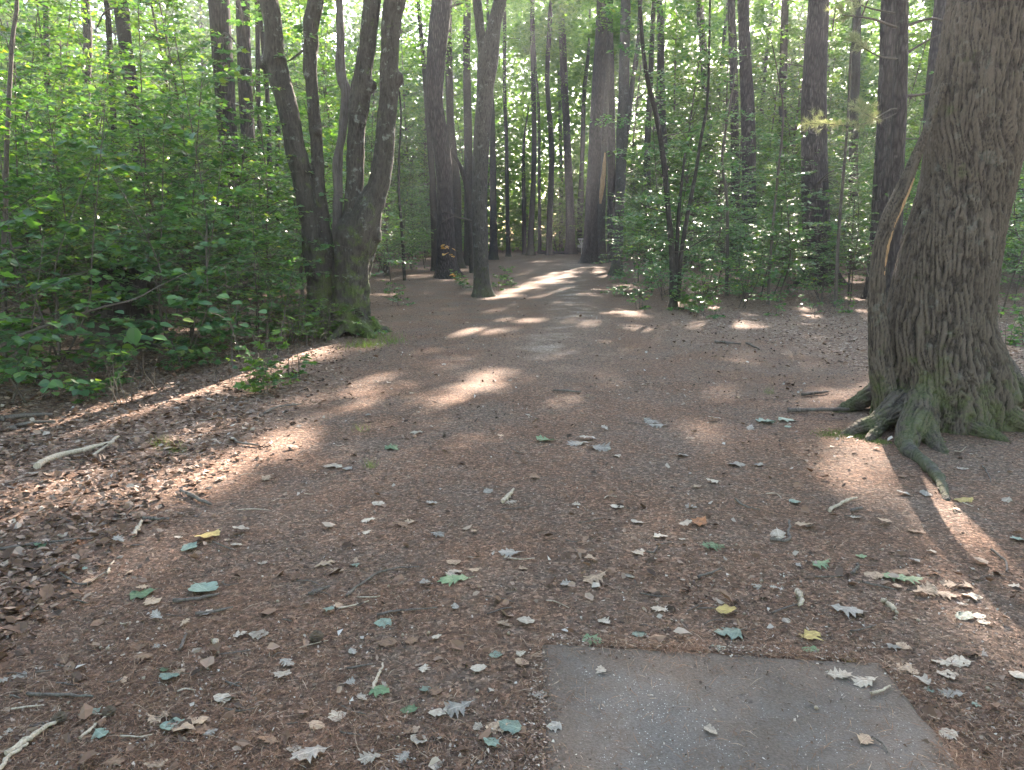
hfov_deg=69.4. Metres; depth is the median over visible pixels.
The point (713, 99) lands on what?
broadleaf tree
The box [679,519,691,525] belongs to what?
fallen leaf
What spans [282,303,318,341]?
plant
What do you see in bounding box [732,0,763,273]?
pine tree
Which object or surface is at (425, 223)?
leafy sapling
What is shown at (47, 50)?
leafy sapling
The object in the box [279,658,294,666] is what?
fallen leaf
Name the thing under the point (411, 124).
broadleaf tree
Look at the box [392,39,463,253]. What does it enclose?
broadleaf tree
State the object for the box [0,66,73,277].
leafy sapling
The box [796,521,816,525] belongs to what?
fallen leaf
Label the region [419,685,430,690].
fallen leaf
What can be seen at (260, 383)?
plant
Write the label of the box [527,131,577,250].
young tree
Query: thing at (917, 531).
fallen leaf
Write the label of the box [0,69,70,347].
leafy sapling
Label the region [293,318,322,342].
plant
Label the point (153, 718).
fallen leaf
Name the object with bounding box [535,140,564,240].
young tree
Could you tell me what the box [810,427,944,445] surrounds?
moss
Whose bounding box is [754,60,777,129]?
broadleaf tree
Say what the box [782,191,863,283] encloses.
leafy sapling
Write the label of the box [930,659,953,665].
fallen leaf
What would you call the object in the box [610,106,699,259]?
broadleaf tree
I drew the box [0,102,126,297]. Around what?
leafy sapling
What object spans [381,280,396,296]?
plant
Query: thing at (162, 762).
fallen leaf
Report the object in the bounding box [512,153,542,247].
young tree
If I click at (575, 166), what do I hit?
young tree
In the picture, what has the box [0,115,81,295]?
leafy sapling
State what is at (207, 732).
fallen leaf
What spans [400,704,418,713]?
fallen leaf
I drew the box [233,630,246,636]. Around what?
fallen leaf
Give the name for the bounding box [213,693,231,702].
fallen leaf
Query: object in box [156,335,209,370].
plant
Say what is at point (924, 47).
young tree
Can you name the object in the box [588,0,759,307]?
shrub tree
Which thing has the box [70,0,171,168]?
broadleaf tree
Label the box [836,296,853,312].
plant
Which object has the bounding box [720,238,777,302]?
leafy shrub
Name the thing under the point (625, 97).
maple tree
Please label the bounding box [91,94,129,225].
young tree
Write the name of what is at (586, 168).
broadleaf tree
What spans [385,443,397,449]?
fallen leaf
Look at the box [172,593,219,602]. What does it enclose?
stick
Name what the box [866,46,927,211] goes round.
young tree
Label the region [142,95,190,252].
broadleaf tree
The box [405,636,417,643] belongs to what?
fallen leaf
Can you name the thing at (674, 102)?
broadleaf tree
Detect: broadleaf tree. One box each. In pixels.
[0,2,55,183]
[0,5,41,144]
[0,20,32,168]
[0,63,32,171]
[6,22,135,273]
[12,0,80,144]
[22,11,134,253]
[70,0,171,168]
[77,49,123,157]
[95,0,243,291]
[96,9,190,198]
[138,85,160,154]
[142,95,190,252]
[143,41,198,182]
[151,43,180,133]
[177,20,235,175]
[183,52,295,254]
[184,24,241,162]
[184,113,217,256]
[237,116,291,239]
[252,25,304,239]
[257,117,296,260]
[261,42,332,256]
[263,12,300,144]
[264,26,345,212]
[275,0,382,242]
[281,43,324,136]
[300,15,340,147]
[317,52,370,200]
[320,87,340,125]
[332,57,408,208]
[345,126,389,218]
[350,34,426,255]
[364,69,429,250]
[367,18,462,256]
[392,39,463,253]
[395,81,426,203]
[396,82,489,252]
[413,44,489,232]
[461,55,527,239]
[497,144,554,240]
[537,112,588,235]
[569,65,665,255]
[574,106,633,228]
[606,1,729,243]
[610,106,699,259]
[623,122,681,248]
[628,43,761,271]
[643,38,776,261]
[670,76,701,248]
[682,65,730,257]
[684,69,730,205]
[701,89,741,206]
[716,24,869,272]
[725,47,799,224]
[727,32,776,218]
[739,49,773,156]
[740,22,805,256]
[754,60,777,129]
[755,5,806,154]
[756,46,803,191]
[758,18,806,180]
[761,72,870,255]
[763,25,847,261]
[775,0,868,180]
[827,0,859,173]
[827,55,876,221]
[827,64,872,221]
[827,94,847,219]
[829,49,870,214]
[839,25,879,136]
[841,0,1022,231]
[860,93,876,173]
[906,50,928,140]
[906,63,925,144]
[908,96,924,141]
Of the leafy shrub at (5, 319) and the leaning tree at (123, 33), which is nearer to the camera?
the leafy shrub at (5, 319)
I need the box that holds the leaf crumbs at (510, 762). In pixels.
[0,282,1023,769]
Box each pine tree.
[208,0,249,304]
[236,0,264,285]
[425,0,485,278]
[535,9,591,254]
[566,0,620,261]
[568,0,648,263]
[671,0,739,267]
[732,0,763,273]
[794,0,847,286]
[800,0,942,303]
[860,0,895,298]
[923,0,946,125]
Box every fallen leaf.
[0,677,8,682]
[3,728,12,734]
[12,671,26,678]
[33,543,46,547]
[54,652,72,663]
[74,539,86,544]
[81,577,96,582]
[91,728,108,738]
[103,755,123,767]
[112,534,124,541]
[120,676,129,682]
[127,588,156,599]
[132,643,144,650]
[133,584,147,588]
[133,651,152,660]
[143,597,161,604]
[143,758,169,768]
[147,713,164,725]
[149,609,162,618]
[159,672,178,679]
[160,717,184,729]
[166,716,207,730]
[171,667,188,675]
[180,618,189,625]
[181,542,196,550]
[188,581,218,591]
[192,722,211,733]
[195,530,220,537]
[201,728,217,736]
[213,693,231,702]
[232,525,248,528]
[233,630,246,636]
[249,629,268,639]
[256,735,278,744]
[261,475,270,480]
[274,669,290,677]
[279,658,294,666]
[286,745,301,751]
[290,744,331,762]
[309,720,324,729]
[314,560,335,566]
[323,606,333,611]
[324,463,341,467]
[328,710,345,721]
[335,602,344,607]
[343,676,354,684]
[348,647,356,653]
[356,692,366,699]
[357,751,379,763]
[361,517,377,522]
[369,685,389,697]
[372,501,384,505]
[374,618,391,628]
[377,637,397,646]
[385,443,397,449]
[394,521,408,527]
[394,749,409,762]
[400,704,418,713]
[403,726,413,734]
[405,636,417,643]
[408,726,419,732]
[410,734,426,743]
[418,664,430,671]
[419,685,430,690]
[420,578,432,583]
[428,686,442,694]
[428,708,445,716]
[432,531,443,537]
[437,574,473,586]
[443,699,474,717]
[445,571,457,575]
[446,559,460,564]
[470,664,486,671]
[473,722,482,729]
[483,488,493,492]
[483,737,502,745]
[485,720,510,733]
[489,650,501,657]
[496,620,508,625]
[498,548,520,556]
[498,719,521,734]
[514,658,528,664]
[516,650,525,655]
[517,616,534,623]
[529,473,539,477]
[529,690,546,698]
[536,435,559,440]
[546,721,562,732]
[561,579,570,584]
[567,440,591,445]
[581,633,601,646]
[582,441,610,451]
[583,570,606,583]
[584,553,596,559]
[596,665,605,672]
[598,617,609,622]
[610,504,623,507]
[632,548,644,554]
[632,631,646,636]
[644,418,660,423]
[649,423,665,427]
[651,606,667,611]
[653,533,666,536]
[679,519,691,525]
[691,516,706,525]
[698,541,724,550]
[702,723,716,733]
[714,627,742,639]
[716,604,736,613]
[727,461,745,466]
[746,425,754,429]
[751,583,761,589]
[756,418,775,422]
[770,527,785,538]
[778,417,795,421]
[782,618,790,622]
[789,499,800,502]
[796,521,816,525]
[799,629,823,640]
[802,645,818,651]
[811,559,829,569]
[825,603,867,617]
[828,667,851,678]
[851,675,877,687]
[857,733,872,743]
[864,571,883,579]
[881,572,906,580]
[886,643,900,649]
[887,662,913,672]
[888,569,910,574]
[895,642,911,648]
[899,576,922,583]
[906,668,918,674]
[908,528,927,532]
[911,580,939,596]
[913,673,930,684]
[920,490,931,495]
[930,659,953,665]
[936,589,959,600]
[936,669,958,678]
[936,687,962,698]
[939,579,963,587]
[939,727,958,739]
[946,655,970,667]
[954,497,973,501]
[955,611,972,619]
[959,592,982,599]
[960,581,973,587]
[972,612,985,618]
[974,557,987,563]
[977,619,992,624]
[1000,496,1011,501]
[1009,671,1023,678]
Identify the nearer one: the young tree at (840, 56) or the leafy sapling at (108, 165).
the leafy sapling at (108, 165)
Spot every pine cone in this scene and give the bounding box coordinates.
[51,711,67,723]
[102,705,116,715]
[309,630,323,641]
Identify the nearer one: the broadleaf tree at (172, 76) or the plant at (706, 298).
the plant at (706, 298)
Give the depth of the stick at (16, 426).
6.34 m
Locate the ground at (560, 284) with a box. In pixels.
[0,244,1023,769]
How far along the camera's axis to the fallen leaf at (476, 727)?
2.43 m
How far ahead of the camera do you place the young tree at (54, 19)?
27.68 m
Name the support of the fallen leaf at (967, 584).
on the ground at (560, 284)
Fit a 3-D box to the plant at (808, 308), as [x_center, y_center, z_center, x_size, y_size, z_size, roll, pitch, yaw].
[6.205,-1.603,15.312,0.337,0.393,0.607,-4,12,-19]
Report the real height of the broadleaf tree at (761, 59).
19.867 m
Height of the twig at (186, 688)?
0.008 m
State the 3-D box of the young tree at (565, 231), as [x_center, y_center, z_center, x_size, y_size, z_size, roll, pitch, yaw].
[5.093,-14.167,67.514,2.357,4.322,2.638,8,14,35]
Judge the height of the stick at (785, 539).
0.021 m
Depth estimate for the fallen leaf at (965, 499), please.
4.52 m
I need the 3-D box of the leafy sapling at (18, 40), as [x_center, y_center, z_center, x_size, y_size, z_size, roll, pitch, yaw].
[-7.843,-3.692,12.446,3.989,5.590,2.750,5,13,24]
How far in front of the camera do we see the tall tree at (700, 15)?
44.78 m
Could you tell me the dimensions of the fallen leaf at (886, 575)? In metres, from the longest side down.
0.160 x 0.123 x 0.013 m
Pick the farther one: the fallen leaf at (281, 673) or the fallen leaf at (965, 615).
the fallen leaf at (965, 615)
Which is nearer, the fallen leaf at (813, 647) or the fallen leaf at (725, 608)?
the fallen leaf at (813, 647)
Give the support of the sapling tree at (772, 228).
on the ground at (560, 284)
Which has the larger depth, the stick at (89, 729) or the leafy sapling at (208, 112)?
the leafy sapling at (208, 112)
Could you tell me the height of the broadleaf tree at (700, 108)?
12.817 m
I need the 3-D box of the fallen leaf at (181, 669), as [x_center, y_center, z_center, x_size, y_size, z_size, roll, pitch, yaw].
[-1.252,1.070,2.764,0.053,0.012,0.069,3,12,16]
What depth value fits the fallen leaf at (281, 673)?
2.73 m
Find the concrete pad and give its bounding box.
[541,644,959,769]
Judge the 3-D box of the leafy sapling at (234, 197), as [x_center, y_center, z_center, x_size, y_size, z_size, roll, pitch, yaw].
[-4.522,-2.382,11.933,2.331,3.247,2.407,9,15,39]
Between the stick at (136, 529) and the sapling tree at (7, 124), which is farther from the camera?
the sapling tree at (7, 124)
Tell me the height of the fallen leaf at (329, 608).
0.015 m
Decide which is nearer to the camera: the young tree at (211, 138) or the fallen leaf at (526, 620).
the fallen leaf at (526, 620)
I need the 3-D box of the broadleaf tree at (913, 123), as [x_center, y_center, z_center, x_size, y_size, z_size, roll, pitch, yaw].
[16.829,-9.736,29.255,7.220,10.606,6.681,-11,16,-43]
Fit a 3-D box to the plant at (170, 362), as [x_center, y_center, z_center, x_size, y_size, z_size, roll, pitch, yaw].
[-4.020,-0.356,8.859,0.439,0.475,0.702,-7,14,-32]
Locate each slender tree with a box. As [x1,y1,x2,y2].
[21,0,208,225]
[42,0,50,276]
[132,0,335,283]
[190,0,340,276]
[254,0,334,269]
[302,0,429,275]
[362,0,483,270]
[397,90,406,280]
[452,0,532,259]
[470,0,543,256]
[489,107,567,254]
[495,9,567,253]
[506,0,576,255]
[521,1,595,254]
[522,13,587,250]
[553,8,618,252]
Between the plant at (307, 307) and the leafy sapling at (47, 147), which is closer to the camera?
the plant at (307, 307)
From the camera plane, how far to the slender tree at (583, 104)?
68.47 m
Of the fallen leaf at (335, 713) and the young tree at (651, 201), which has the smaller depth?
the fallen leaf at (335, 713)
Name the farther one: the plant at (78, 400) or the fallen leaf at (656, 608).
the plant at (78, 400)
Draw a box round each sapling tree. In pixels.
[1,0,18,358]
[721,41,739,295]
[766,32,783,303]
[833,0,868,306]
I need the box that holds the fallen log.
[538,251,563,253]
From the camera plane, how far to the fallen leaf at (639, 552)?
3.80 m
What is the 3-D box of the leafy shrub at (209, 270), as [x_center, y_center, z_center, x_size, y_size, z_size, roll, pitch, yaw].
[-3.333,-0.825,8.984,1.732,1.342,1.581,11,16,43]
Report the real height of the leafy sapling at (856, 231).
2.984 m
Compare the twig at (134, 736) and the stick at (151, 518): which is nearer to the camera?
the twig at (134, 736)
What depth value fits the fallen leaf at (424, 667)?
2.77 m
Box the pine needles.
[0,304,1023,769]
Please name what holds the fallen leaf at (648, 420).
on the ground at (560, 284)
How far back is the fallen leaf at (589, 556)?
3.70 m
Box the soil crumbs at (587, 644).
[517,632,985,769]
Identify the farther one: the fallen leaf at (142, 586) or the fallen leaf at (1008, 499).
the fallen leaf at (1008, 499)
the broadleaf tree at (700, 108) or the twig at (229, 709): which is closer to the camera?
the twig at (229, 709)
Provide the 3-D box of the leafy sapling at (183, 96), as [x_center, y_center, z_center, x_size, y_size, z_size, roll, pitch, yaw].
[-6.686,-3.817,14.530,2.950,4.968,2.763,-9,15,-39]
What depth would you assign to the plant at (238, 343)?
10.63 m
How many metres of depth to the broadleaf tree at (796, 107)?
29.74 m
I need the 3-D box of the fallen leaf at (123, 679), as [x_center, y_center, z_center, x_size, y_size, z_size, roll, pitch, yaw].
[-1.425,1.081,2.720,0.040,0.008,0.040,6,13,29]
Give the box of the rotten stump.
[79,261,164,353]
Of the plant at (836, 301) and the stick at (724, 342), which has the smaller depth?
the stick at (724, 342)
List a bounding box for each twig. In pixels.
[11,704,43,709]
[35,669,51,672]
[55,682,76,685]
[120,734,151,737]
[177,688,195,691]
[212,541,235,549]
[220,650,250,654]
[224,707,253,711]
[225,680,241,686]
[237,508,270,510]
[338,600,368,608]
[345,663,372,668]
[357,595,380,597]
[487,607,511,614]
[504,557,534,559]
[640,592,670,596]
[697,607,716,608]
[771,604,796,613]
[814,575,842,577]
[849,624,876,631]
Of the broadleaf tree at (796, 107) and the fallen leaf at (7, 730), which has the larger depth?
the broadleaf tree at (796, 107)
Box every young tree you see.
[0,0,146,297]
[9,0,113,259]
[29,0,77,274]
[83,0,287,291]
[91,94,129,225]
[161,49,208,176]
[190,84,288,258]
[193,90,237,202]
[272,27,351,248]
[282,90,345,215]
[287,75,397,253]
[343,99,427,259]
[364,128,393,208]
[383,141,422,256]
[397,157,428,257]
[404,99,436,256]
[424,91,499,241]
[489,169,534,242]
[503,150,545,249]
[510,143,555,240]
[510,158,544,242]
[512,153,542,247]
[514,166,537,242]
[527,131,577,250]
[534,174,564,250]
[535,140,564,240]
[542,162,575,250]
[544,160,584,245]
[557,167,584,244]
[558,206,577,247]
[575,200,584,249]
[606,158,643,254]
[623,143,672,253]
[624,83,672,232]
[627,138,658,243]
[659,103,718,259]
[683,84,741,264]
[693,88,727,223]
[695,32,777,251]
[739,118,770,209]
[740,124,794,255]
[756,93,855,257]
[756,122,797,261]
[790,46,862,202]
[827,126,846,215]
[832,116,876,249]
[834,61,925,263]
[835,9,932,252]
[835,117,874,238]
[841,57,914,258]
[842,148,872,253]
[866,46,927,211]
[869,71,926,207]
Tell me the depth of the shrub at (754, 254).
16.50 m
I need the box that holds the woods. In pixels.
[1,0,931,251]
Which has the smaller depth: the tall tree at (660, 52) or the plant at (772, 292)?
the plant at (772, 292)
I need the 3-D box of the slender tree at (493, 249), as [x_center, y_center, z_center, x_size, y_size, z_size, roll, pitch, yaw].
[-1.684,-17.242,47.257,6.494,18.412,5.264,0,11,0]
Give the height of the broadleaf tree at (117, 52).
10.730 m
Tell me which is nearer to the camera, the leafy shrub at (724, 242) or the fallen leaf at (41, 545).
the fallen leaf at (41, 545)
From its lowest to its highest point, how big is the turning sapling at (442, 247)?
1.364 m
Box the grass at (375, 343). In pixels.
[341,327,413,349]
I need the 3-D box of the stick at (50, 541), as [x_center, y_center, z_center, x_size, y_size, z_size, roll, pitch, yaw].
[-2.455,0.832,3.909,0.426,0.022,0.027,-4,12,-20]
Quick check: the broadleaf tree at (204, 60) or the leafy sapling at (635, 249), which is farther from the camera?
the broadleaf tree at (204, 60)
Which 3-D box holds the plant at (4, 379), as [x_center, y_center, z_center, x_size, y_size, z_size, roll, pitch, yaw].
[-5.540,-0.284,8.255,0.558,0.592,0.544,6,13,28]
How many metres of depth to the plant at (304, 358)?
8.38 m
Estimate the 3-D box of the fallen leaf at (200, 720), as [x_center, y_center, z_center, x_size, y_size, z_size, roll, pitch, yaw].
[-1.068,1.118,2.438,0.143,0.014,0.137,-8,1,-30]
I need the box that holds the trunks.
[58,0,773,181]
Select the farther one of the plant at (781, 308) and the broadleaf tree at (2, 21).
the broadleaf tree at (2, 21)
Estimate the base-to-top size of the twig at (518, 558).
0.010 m
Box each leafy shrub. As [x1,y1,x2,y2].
[0,104,171,378]
[0,153,87,359]
[0,233,120,402]
[16,122,298,357]
[64,234,258,368]
[149,181,328,344]
[161,263,323,369]
[203,226,326,354]
[236,235,361,345]
[240,264,330,344]
[286,275,344,342]
[629,231,699,299]
[637,238,685,294]
[667,226,731,305]
[695,263,733,294]
[704,235,745,292]
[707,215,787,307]
[713,244,767,293]
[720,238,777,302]
[721,257,773,293]
[770,258,816,294]
[792,242,853,294]
[795,257,851,301]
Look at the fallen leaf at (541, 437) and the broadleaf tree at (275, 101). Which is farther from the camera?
the broadleaf tree at (275, 101)
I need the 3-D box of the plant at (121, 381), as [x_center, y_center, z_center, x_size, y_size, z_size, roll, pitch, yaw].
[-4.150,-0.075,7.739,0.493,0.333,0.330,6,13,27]
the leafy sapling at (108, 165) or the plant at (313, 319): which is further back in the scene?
the leafy sapling at (108, 165)
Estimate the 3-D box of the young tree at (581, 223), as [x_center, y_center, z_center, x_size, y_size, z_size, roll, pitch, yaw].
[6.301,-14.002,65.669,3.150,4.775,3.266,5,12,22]
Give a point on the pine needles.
(28, 756)
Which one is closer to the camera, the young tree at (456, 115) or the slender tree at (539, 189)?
the young tree at (456, 115)
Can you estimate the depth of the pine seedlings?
5.68 m
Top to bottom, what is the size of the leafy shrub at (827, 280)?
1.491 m
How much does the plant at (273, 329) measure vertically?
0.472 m
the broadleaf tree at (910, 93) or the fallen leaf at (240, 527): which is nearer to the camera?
the fallen leaf at (240, 527)
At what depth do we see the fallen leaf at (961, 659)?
2.81 m
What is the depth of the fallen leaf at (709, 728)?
2.40 m
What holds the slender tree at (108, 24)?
on the ground at (560, 284)
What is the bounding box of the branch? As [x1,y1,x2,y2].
[0,273,294,347]
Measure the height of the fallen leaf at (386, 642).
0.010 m
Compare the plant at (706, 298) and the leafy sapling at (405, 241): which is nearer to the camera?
the plant at (706, 298)
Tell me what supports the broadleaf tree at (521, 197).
on the ground at (560, 284)
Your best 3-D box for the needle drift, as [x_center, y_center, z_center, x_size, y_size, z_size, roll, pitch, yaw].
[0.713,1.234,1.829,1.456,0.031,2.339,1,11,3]
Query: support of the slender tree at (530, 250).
on the ground at (560, 284)
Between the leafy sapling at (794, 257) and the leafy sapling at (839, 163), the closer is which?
the leafy sapling at (794, 257)
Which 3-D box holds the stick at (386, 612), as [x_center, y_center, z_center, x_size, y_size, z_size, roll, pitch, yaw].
[-0.453,0.974,3.201,0.261,0.012,0.026,-3,12,-14]
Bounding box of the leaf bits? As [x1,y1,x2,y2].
[0,260,1023,769]
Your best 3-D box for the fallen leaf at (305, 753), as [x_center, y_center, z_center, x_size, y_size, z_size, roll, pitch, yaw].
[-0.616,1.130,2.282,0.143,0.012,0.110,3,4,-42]
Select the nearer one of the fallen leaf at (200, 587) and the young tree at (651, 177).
the fallen leaf at (200, 587)
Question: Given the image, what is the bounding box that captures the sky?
[8,0,930,238]
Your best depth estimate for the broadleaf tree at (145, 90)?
39.97 m
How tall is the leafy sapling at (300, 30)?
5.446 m
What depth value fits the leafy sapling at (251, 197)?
11.23 m
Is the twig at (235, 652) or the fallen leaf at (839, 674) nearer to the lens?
the fallen leaf at (839, 674)
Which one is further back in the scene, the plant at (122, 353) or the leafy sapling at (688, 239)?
the leafy sapling at (688, 239)
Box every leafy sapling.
[0,0,77,324]
[0,0,128,344]
[0,0,179,327]
[0,4,143,318]
[0,27,93,314]
[0,32,86,296]
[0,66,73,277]
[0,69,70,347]
[0,83,158,359]
[0,85,144,337]
[0,90,150,350]
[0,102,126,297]
[0,110,86,308]
[0,111,121,346]
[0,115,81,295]
[0,139,53,228]
[0,240,137,343]
[10,101,148,290]
[10,134,93,276]
[21,111,100,282]
[27,67,253,334]
[33,40,192,277]
[40,21,170,258]
[42,0,275,313]
[42,37,164,241]
[49,48,298,344]
[49,96,261,349]
[63,129,183,287]
[71,98,279,337]
[75,119,168,269]
[93,60,250,315]
[97,14,290,355]
[115,92,274,291]
[127,147,199,277]
[146,134,311,325]
[150,141,294,309]
[159,125,290,289]
[164,142,278,266]
[168,0,343,326]
[177,70,314,335]
[212,62,385,309]
[214,134,295,287]
[222,109,304,299]
[240,0,406,293]
[242,104,383,285]
[245,161,298,295]
[254,138,332,298]
[268,132,416,279]
[275,71,397,243]
[276,135,392,270]
[283,41,428,265]
[345,173,417,264]
[367,170,411,276]
[375,184,424,280]
[378,202,408,270]
[380,196,432,261]
[388,167,430,268]
[388,212,424,271]
[390,156,435,269]
[394,182,430,267]
[399,183,429,257]
[409,189,430,260]
[410,170,461,253]
[423,201,430,251]
[497,219,513,252]
[499,217,520,244]
[516,221,537,245]
[590,159,674,282]
[598,90,710,290]
[612,129,738,274]
[612,173,700,292]
[623,190,652,271]
[640,144,761,284]
[651,209,691,263]
[657,189,716,283]
[678,175,722,264]
[683,206,722,277]
[685,128,778,270]
[686,147,763,293]
[699,145,778,282]
[713,180,780,271]
[715,170,818,286]
[719,147,812,296]
[728,128,870,302]
[744,196,832,297]
[752,119,859,253]
[761,177,801,279]
[772,152,843,283]
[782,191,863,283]
[796,128,869,256]
[800,117,875,284]
[800,155,874,294]
[802,148,878,299]
[815,140,917,264]
[816,109,909,255]
[829,163,920,271]
[833,193,868,280]
[835,146,908,260]
[844,143,919,248]
[860,134,920,260]
[864,71,1015,252]
[1000,162,1023,317]
[1001,204,1023,274]
[1001,242,1023,296]
[1002,180,1023,279]
[1002,199,1023,269]
[1002,203,1023,286]
[1003,173,1023,308]
[1003,191,1023,267]
[1004,163,1023,256]
[1006,176,1023,281]
[1007,164,1023,235]
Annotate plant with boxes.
[0,333,44,383]
[2,316,85,379]
[15,356,56,380]
[20,354,50,384]
[22,346,85,397]
[25,346,66,382]
[63,366,99,403]
[66,348,125,397]
[77,330,133,384]
[86,343,122,378]
[86,343,143,407]
[97,362,140,390]
[100,360,144,404]
[114,348,193,391]
[152,322,215,358]
[155,337,194,371]
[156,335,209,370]
[163,339,188,365]
[174,316,229,357]
[195,332,224,359]
[206,352,230,381]
[207,343,230,363]
[215,347,241,383]
[228,337,250,346]
[229,334,270,386]
[233,323,289,392]
[233,340,307,379]
[233,345,262,383]
[234,355,258,384]
[246,360,284,393]
[248,343,288,382]
[252,344,293,381]
[254,298,295,337]
[256,355,299,389]
[262,315,287,337]
[268,314,301,338]
[272,322,317,378]
[280,307,309,330]
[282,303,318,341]
[283,319,303,340]
[286,305,331,341]
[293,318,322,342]
[296,313,325,345]
[310,295,346,338]
[312,299,346,338]
[346,305,387,334]
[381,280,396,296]
[383,287,414,305]
[393,283,408,300]
[449,269,460,281]
[455,276,471,288]
[457,273,468,284]
[491,274,505,290]
[497,264,515,283]
[499,266,516,284]
[606,276,640,295]
[612,263,630,276]
[618,279,630,293]
[627,281,653,309]
[631,281,646,298]
[632,282,648,294]
[665,283,692,309]
[672,288,688,309]
[680,281,710,312]
[680,291,700,312]
[685,295,725,318]
[691,284,713,308]
[697,278,728,300]
[707,297,724,316]
[730,278,748,296]
[755,282,784,300]
[764,293,787,315]
[777,284,795,297]
[796,298,817,314]
[799,283,830,310]
[800,293,833,312]
[818,298,848,315]
[826,288,852,312]
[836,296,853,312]
[841,290,857,304]
[998,305,1023,346]
[1009,297,1023,334]
[1009,315,1023,345]
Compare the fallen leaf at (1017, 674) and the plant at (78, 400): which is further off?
the plant at (78, 400)
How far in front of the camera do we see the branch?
7.57 m
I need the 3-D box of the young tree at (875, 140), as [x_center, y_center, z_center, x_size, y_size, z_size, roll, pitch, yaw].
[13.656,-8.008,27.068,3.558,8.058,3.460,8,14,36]
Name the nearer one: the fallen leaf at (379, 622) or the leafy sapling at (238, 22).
the fallen leaf at (379, 622)
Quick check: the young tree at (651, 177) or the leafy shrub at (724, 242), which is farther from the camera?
the young tree at (651, 177)
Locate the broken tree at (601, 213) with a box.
[598,50,609,262]
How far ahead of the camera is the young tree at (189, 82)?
31.67 m
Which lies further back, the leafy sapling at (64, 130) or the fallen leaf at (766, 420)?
the leafy sapling at (64, 130)
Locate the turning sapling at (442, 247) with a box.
[441,244,455,279]
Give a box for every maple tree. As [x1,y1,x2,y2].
[258,0,405,339]
[440,0,506,297]
[598,0,711,275]
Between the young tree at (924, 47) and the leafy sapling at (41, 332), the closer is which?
the leafy sapling at (41, 332)
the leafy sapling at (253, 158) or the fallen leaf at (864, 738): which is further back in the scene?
the leafy sapling at (253, 158)
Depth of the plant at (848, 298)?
17.44 m
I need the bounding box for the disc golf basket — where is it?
[578,238,582,253]
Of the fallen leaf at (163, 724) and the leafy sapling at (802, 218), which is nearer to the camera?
the fallen leaf at (163, 724)
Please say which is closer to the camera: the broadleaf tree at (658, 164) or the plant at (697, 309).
the plant at (697, 309)
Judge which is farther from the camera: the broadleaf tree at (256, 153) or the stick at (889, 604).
the broadleaf tree at (256, 153)
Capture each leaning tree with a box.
[94,0,154,295]
[451,152,473,272]
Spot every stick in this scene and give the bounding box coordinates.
[0,413,52,420]
[0,537,92,549]
[0,742,28,769]
[4,720,57,755]
[9,420,54,429]
[26,692,93,696]
[33,435,118,468]
[59,570,106,584]
[79,713,109,738]
[105,560,113,573]
[132,520,142,536]
[142,516,169,520]
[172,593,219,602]
[177,633,187,650]
[179,488,211,504]
[195,606,232,614]
[211,638,218,643]
[230,437,259,445]
[259,403,300,416]
[308,585,329,594]
[345,566,418,595]
[372,662,383,688]
[377,607,437,615]
[501,488,513,502]
[553,389,580,392]
[646,541,671,552]
[697,568,720,578]
[714,340,740,343]
[734,498,759,509]
[745,342,759,349]
[769,519,791,541]
[787,407,849,412]
[794,588,804,605]
[801,391,828,395]
[828,497,857,511]
[850,506,862,511]
[850,562,859,574]
[862,581,895,589]
[870,685,890,693]
[871,736,887,752]
[881,598,898,613]
[990,548,1007,571]
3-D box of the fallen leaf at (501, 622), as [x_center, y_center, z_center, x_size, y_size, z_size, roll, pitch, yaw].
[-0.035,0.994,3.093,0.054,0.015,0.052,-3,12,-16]
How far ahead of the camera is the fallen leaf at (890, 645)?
2.91 m
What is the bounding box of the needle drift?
[523,631,979,769]
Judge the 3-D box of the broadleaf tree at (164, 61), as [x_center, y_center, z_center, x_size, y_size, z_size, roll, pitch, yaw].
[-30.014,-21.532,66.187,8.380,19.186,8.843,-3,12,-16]
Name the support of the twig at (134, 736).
on the pine needles
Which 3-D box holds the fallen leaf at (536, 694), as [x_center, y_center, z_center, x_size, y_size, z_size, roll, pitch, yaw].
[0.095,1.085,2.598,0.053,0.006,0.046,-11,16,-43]
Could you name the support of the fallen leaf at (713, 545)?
on the ground at (560, 284)
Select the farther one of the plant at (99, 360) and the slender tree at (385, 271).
the slender tree at (385, 271)
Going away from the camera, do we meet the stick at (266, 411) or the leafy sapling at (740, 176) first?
the stick at (266, 411)
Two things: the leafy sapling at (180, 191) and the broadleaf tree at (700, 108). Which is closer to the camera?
the leafy sapling at (180, 191)
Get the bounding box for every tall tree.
[81,0,93,274]
[407,0,492,265]
[412,0,512,268]
[605,0,712,263]
[615,0,724,261]
[649,0,727,259]
[737,0,804,261]
[759,0,919,269]
[1013,160,1023,273]
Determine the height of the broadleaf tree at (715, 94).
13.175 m
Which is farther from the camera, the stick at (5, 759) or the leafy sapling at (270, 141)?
the leafy sapling at (270, 141)
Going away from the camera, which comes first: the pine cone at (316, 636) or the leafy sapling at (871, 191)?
the pine cone at (316, 636)
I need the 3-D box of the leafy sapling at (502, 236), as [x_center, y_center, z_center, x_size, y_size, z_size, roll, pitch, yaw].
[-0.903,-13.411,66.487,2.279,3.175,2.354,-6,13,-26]
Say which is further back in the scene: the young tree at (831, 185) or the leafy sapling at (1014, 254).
the young tree at (831, 185)
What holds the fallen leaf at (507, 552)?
on the ground at (560, 284)
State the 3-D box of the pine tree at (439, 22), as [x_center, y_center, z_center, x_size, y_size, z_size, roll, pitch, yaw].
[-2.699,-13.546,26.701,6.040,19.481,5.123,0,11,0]
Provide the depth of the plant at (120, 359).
8.27 m
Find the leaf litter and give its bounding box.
[0,266,1023,769]
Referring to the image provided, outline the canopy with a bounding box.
[319,0,933,126]
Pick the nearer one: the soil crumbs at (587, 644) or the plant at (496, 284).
the soil crumbs at (587, 644)
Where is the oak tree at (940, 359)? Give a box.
[832,0,1023,500]

